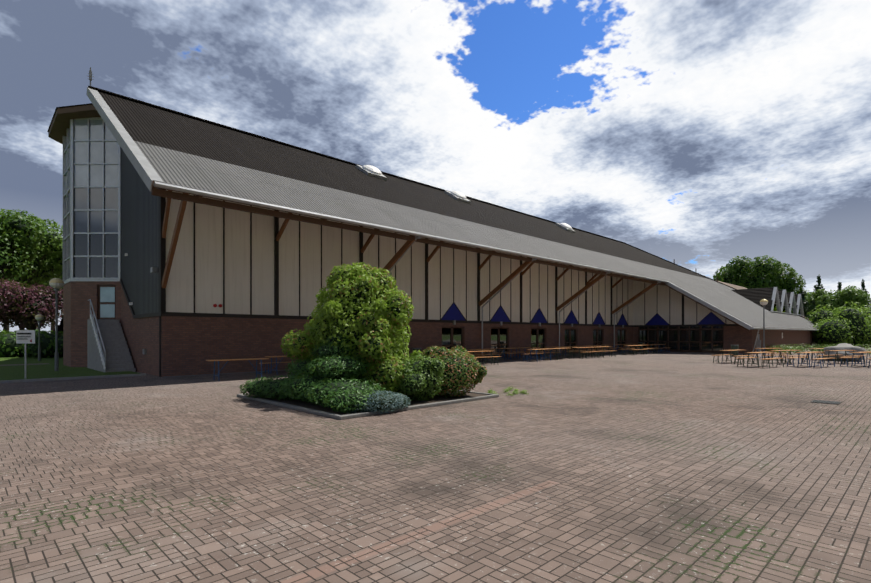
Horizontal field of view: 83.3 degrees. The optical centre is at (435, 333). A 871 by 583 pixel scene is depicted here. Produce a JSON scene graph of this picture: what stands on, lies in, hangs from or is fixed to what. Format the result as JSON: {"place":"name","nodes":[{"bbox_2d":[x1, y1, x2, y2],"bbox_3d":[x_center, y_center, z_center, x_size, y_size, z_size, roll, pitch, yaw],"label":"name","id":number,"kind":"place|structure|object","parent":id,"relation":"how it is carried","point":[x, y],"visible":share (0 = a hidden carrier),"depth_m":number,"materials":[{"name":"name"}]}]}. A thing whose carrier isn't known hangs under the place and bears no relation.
{"place":"outdoors","nodes":[
{"label":"outdoors","id":0,"kind":"place"},
{"bbox_2d":[0,278,62,329],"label":"tree","id":1,"kind":"object","parent":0,"point":[8,290],"depth_m":39.43,"materials":[{"name":"pink plant"}]},
{"bbox_2d":[88,67,717,282],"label":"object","id":2,"kind":"object","parent":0,"point":[372,171],"visible":0.9,"depth_m":33.10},
{"bbox_2d":[0,345,870,582],"bbox_3d":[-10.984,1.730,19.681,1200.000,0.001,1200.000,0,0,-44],"label":"ground","id":3,"kind":"structure","parent":0,"point":[675,467],"depth_m":5.78,"materials":[{"name":"brown brick"}]},
{"bbox_2d":[0,210,47,287],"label":"tree","id":4,"kind":"object","parent":3,"relation":"on","point":[25,240],"depth_m":40.89,"materials":[{"name":"green plant"}]},
{"bbox_2d":[0,208,62,330],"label":"tree","id":5,"kind":"object","parent":3,"relation":"on","point":[41,247],"depth_m":43.91,"materials":[{"name":"green plant"}]},
{"bbox_2d":[13,217,62,329],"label":"tree","id":6,"kind":"object","parent":3,"relation":"on","point":[44,280],"depth_m":45.30,"materials":[{"name":"green plant"}]},
{"bbox_2d":[25,233,62,333],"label":"tree","id":7,"kind":"object","parent":3,"relation":"on","point":[48,282],"depth_m":55.23,"materials":[{"name":"green plant"}]},
{"bbox_2d":[47,103,120,366],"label":"tower","id":8,"kind":"structure","parent":3,"relation":"on","point":[83,135],"depth_m":24.75,"materials":[{"name":"glass"}]},
{"bbox_2d":[58,148,165,376],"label":"wall","id":9,"kind":"structure","parent":3,"relation":"on","point":[141,314],"depth_m":22.03,"materials":[{"name":"brick"}]},
{"bbox_2d":[239,333,385,412],"bbox_3d":[-2.974,0.844,12.065,2.235,1.772,4.730,0,0,-44],"label":"yew shrub","id":10,"kind":"object","parent":3,"relation":"on","point":[309,396],"depth_m":11.42,"materials":[{"name":"green plant"}]},
{"bbox_2d":[280,262,421,392],"bbox_3d":[-2.170,-0.126,13.262,3.677,3.758,3.422,0,0,18],"label":"shrub","id":11,"kind":"object","parent":3,"relation":"on","point":[330,307],"depth_m":12.31,"materials":[{"name":"green plant"}]},
{"bbox_2d":[281,264,413,391],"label":"shrub tips","id":12,"kind":"object","parent":11,"relation":"on","point":[363,323],"visible":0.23,"depth_m":12.24,"materials":[{"name":"green plant"}]},
{"bbox_2d":[237,390,498,419],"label":"curb","id":13,"kind":"structure","parent":3,"relation":"on","point":[327,411],"depth_m":11.81,"materials":[{"name":"concrete"}]},
{"bbox_2d":[346,390,410,413],"bbox_3d":[-1.259,1.483,10.805,1.611,0.493,1.034,0,0,-44],"label":"juniper shrub","id":14,"kind":"object","parent":13,"relation":"on","point":[386,403],"visible":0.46,"depth_m":10.52,"materials":[{"name":"green plant"}]},
{"bbox_2d":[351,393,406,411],"bbox_3d":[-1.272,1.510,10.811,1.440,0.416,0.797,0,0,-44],"label":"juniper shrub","id":15,"kind":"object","parent":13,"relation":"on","point":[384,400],"visible":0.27,"depth_m":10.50,"materials":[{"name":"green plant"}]},
{"bbox_2d":[347,339,486,397],"bbox_3d":[-0.691,0.925,13.053,4.123,1.602,1.692,0,0,-7],"label":"shrub","id":16,"kind":"object","parent":13,"relation":"on","point":[453,391],"depth_m":12.84,"materials":[{"name":"green plant"}]},
{"bbox_2d":[397,354,444,400],"bbox_3d":[-0.461,1.118,12.448,1.659,1.210,1.501,0,0,-44],"label":"light shrub","id":17,"kind":"object","parent":13,"relation":"on","point":[403,390],"depth_m":12.05,"materials":[{"name":"green plant"}]},
{"bbox_2d":[419,346,486,396],"bbox_3d":[0.321,1.021,13.077,1.992,1.407,1.687,0,0,-44],"label":"bush","id":18,"kind":"object","parent":13,"relation":"on","point":[457,370],"visible":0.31,"depth_m":12.80,"materials":[{"name":"green plant"}]},
{"bbox_2d":[160,189,632,376],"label":"wall","id":19,"kind":"structure","parent":3,"relation":"on","point":[242,285],"depth_m":24.50,"materials":[{"name":"brick"}]},
{"bbox_2d":[86,86,818,352],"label":"roof","id":20,"kind":"structure","parent":19,"relation":"on","point":[167,149],"depth_m":25.74,"materials":[{"name":"grey metal"}]},
{"bbox_2d":[732,287,803,315],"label":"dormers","id":21,"kind":"object","parent":20,"relation":"on","point":[784,302],"visible":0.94,"depth_m":61.96,"materials":[{"name":"grey glass"}]},
{"bbox_2d":[35,278,767,370],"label":"lamps","id":22,"kind":"object","parent":3,"relation":"on","point":[56,284],"visible":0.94,"depth_m":22.15,"materials":[{"name":"grey metal"}]},
{"bbox_2d":[388,385,445,394],"bbox_3d":[-1.795,1.259,14.429,2.506,0.981,4.658,0,0,-86],"label":"cover shrub","id":23,"kind":"object","parent":3,"relation":"on","point":[400,391],"depth_m":13.54,"materials":[{"name":"green plant"}]},
{"bbox_2d":[0,343,863,382],"bbox_3d":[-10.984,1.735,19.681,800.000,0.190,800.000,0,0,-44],"label":"grass","id":24,"kind":"structure","parent":3,"relation":"on","point":[12,369],"depth_m":21.30,"materials":[{"name":"plant"}]},
{"bbox_2d":[16,329,34,378],"bbox_3d":[-15.370,0.780,18.347,0.700,1.900,0.146,0,0,1],"label":"sign","id":25,"kind":"object","parent":24,"relation":"on","point":[25,336],"visible":0.92,"depth_m":18.35,"materials":[{"name":"white metal"}]},
{"bbox_2d":[0,329,62,357],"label":"hedge","id":26,"kind":"object","parent":24,"relation":"on","point":[10,341],"depth_m":34.34,"materials":[{"name":"green plant"}]},
{"bbox_2d":[87,299,135,371],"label":"stairs","id":27,"kind":"structure","parent":24,"relation":"on","point":[107,349],"depth_m":22.93,"materials":[{"name":"concrete"}]},
{"bbox_2d":[713,255,806,293],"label":"tree","id":28,"kind":"object","parent":24,"relation":"on","point":[745,272],"depth_m":95.64,"materials":[{"name":"green plant"}]},
{"bbox_2d":[799,284,809,316],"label":"conifer","id":29,"kind":"object","parent":24,"relation":"on","point":[806,305],"depth_m":98.40,"materials":[{"name":"green plant"}]},
{"bbox_2d":[804,289,813,313],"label":"tree","id":30,"kind":"object","parent":24,"relation":"on","point":[808,295],"depth_m":107.26,"materials":[{"name":"green plant"}]},
{"bbox_2d":[805,274,824,319],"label":"conifer","id":31,"kind":"object","parent":24,"relation":"on","point":[812,305],"depth_m":95.08,"materials":[{"name":"green plant"}]},
{"bbox_2d":[835,282,841,297],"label":"conifer","id":32,"kind":"object","parent":24,"relation":"on","point":[839,284],"depth_m":96.92,"materials":[{"name":"green plant"}]},
{"bbox_2d":[811,285,870,343],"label":"tree","id":33,"kind":"object","parent":24,"relation":"on","point":[821,295],"depth_m":81.36,"materials":[{"name":"green plant"}]},
{"bbox_2d":[859,279,870,312],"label":"conifer","id":34,"kind":"object","parent":24,"relation":"on","point":[863,289],"depth_m":98.61,"materials":[{"name":"green plant"}]},
{"bbox_2d":[487,385,526,395],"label":"weeds","id":35,"kind":"object","parent":3,"relation":"on","point":[516,390],"visible":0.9,"depth_m":14.20,"materials":[{"name":"green plant"}]},
{"bbox_2d":[206,342,870,380],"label":"picnic tables","id":36,"kind":"object","parent":3,"relation":"on","point":[734,350],"visible":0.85,"depth_m":29.26,"materials":[{"name":"brown wood"}]},
{"bbox_2d":[633,277,824,353],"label":"facade","id":37,"kind":"structure","parent":3,"relation":"on","point":[672,320],"depth_m":47.27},
{"bbox_2d":[765,343,870,353],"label":"hedge","id":38,"kind":"object","parent":3,"relation":"on","point":[790,347],"visible":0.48,"depth_m":43.39,"materials":[{"name":"green plant"}]},
{"bbox_2d":[811,400,840,404],"bbox_3d":[9.861,1.721,12.364,0.550,0.018,0.550,0,0,-44],"label":"grate","id":39,"kind":"object","parent":3,"relation":"on","point":[826,402],"visible":1,"depth_m":12.28,"materials":[{"name":"black metal"}]},
{"bbox_2d":[805,302,870,346],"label":"bright shrubs","id":40,"kind":"object","parent":3,"relation":"on","point":[836,317],"visible":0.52,"depth_m":61.45,"materials":[{"name":"green plant"}]},
{"bbox_2d":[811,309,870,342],"bbox_3d":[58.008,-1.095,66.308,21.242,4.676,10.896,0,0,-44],"label":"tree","id":41,"kind":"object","parent":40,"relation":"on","point":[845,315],"visible":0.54,"depth_m":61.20,"materials":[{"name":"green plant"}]},
{"bbox_2d":[823,343,865,361],"bbox_3d":[26.319,1.310,31.476,2.699,1.436,2.129,0,0,-44],"label":"boulder","id":42,"kind":"object","parent":3,"relation":"on","point":[843,346],"visible":0.6,"depth_m":30.82,"materials":[{"name":"grey stone"}]},
{"bbox_2d":[0,0,870,332],"label":"sky","id":43,"kind":"structure","parent":0,"point":[701,135],"materials":[{"name":"white"}]}
]}

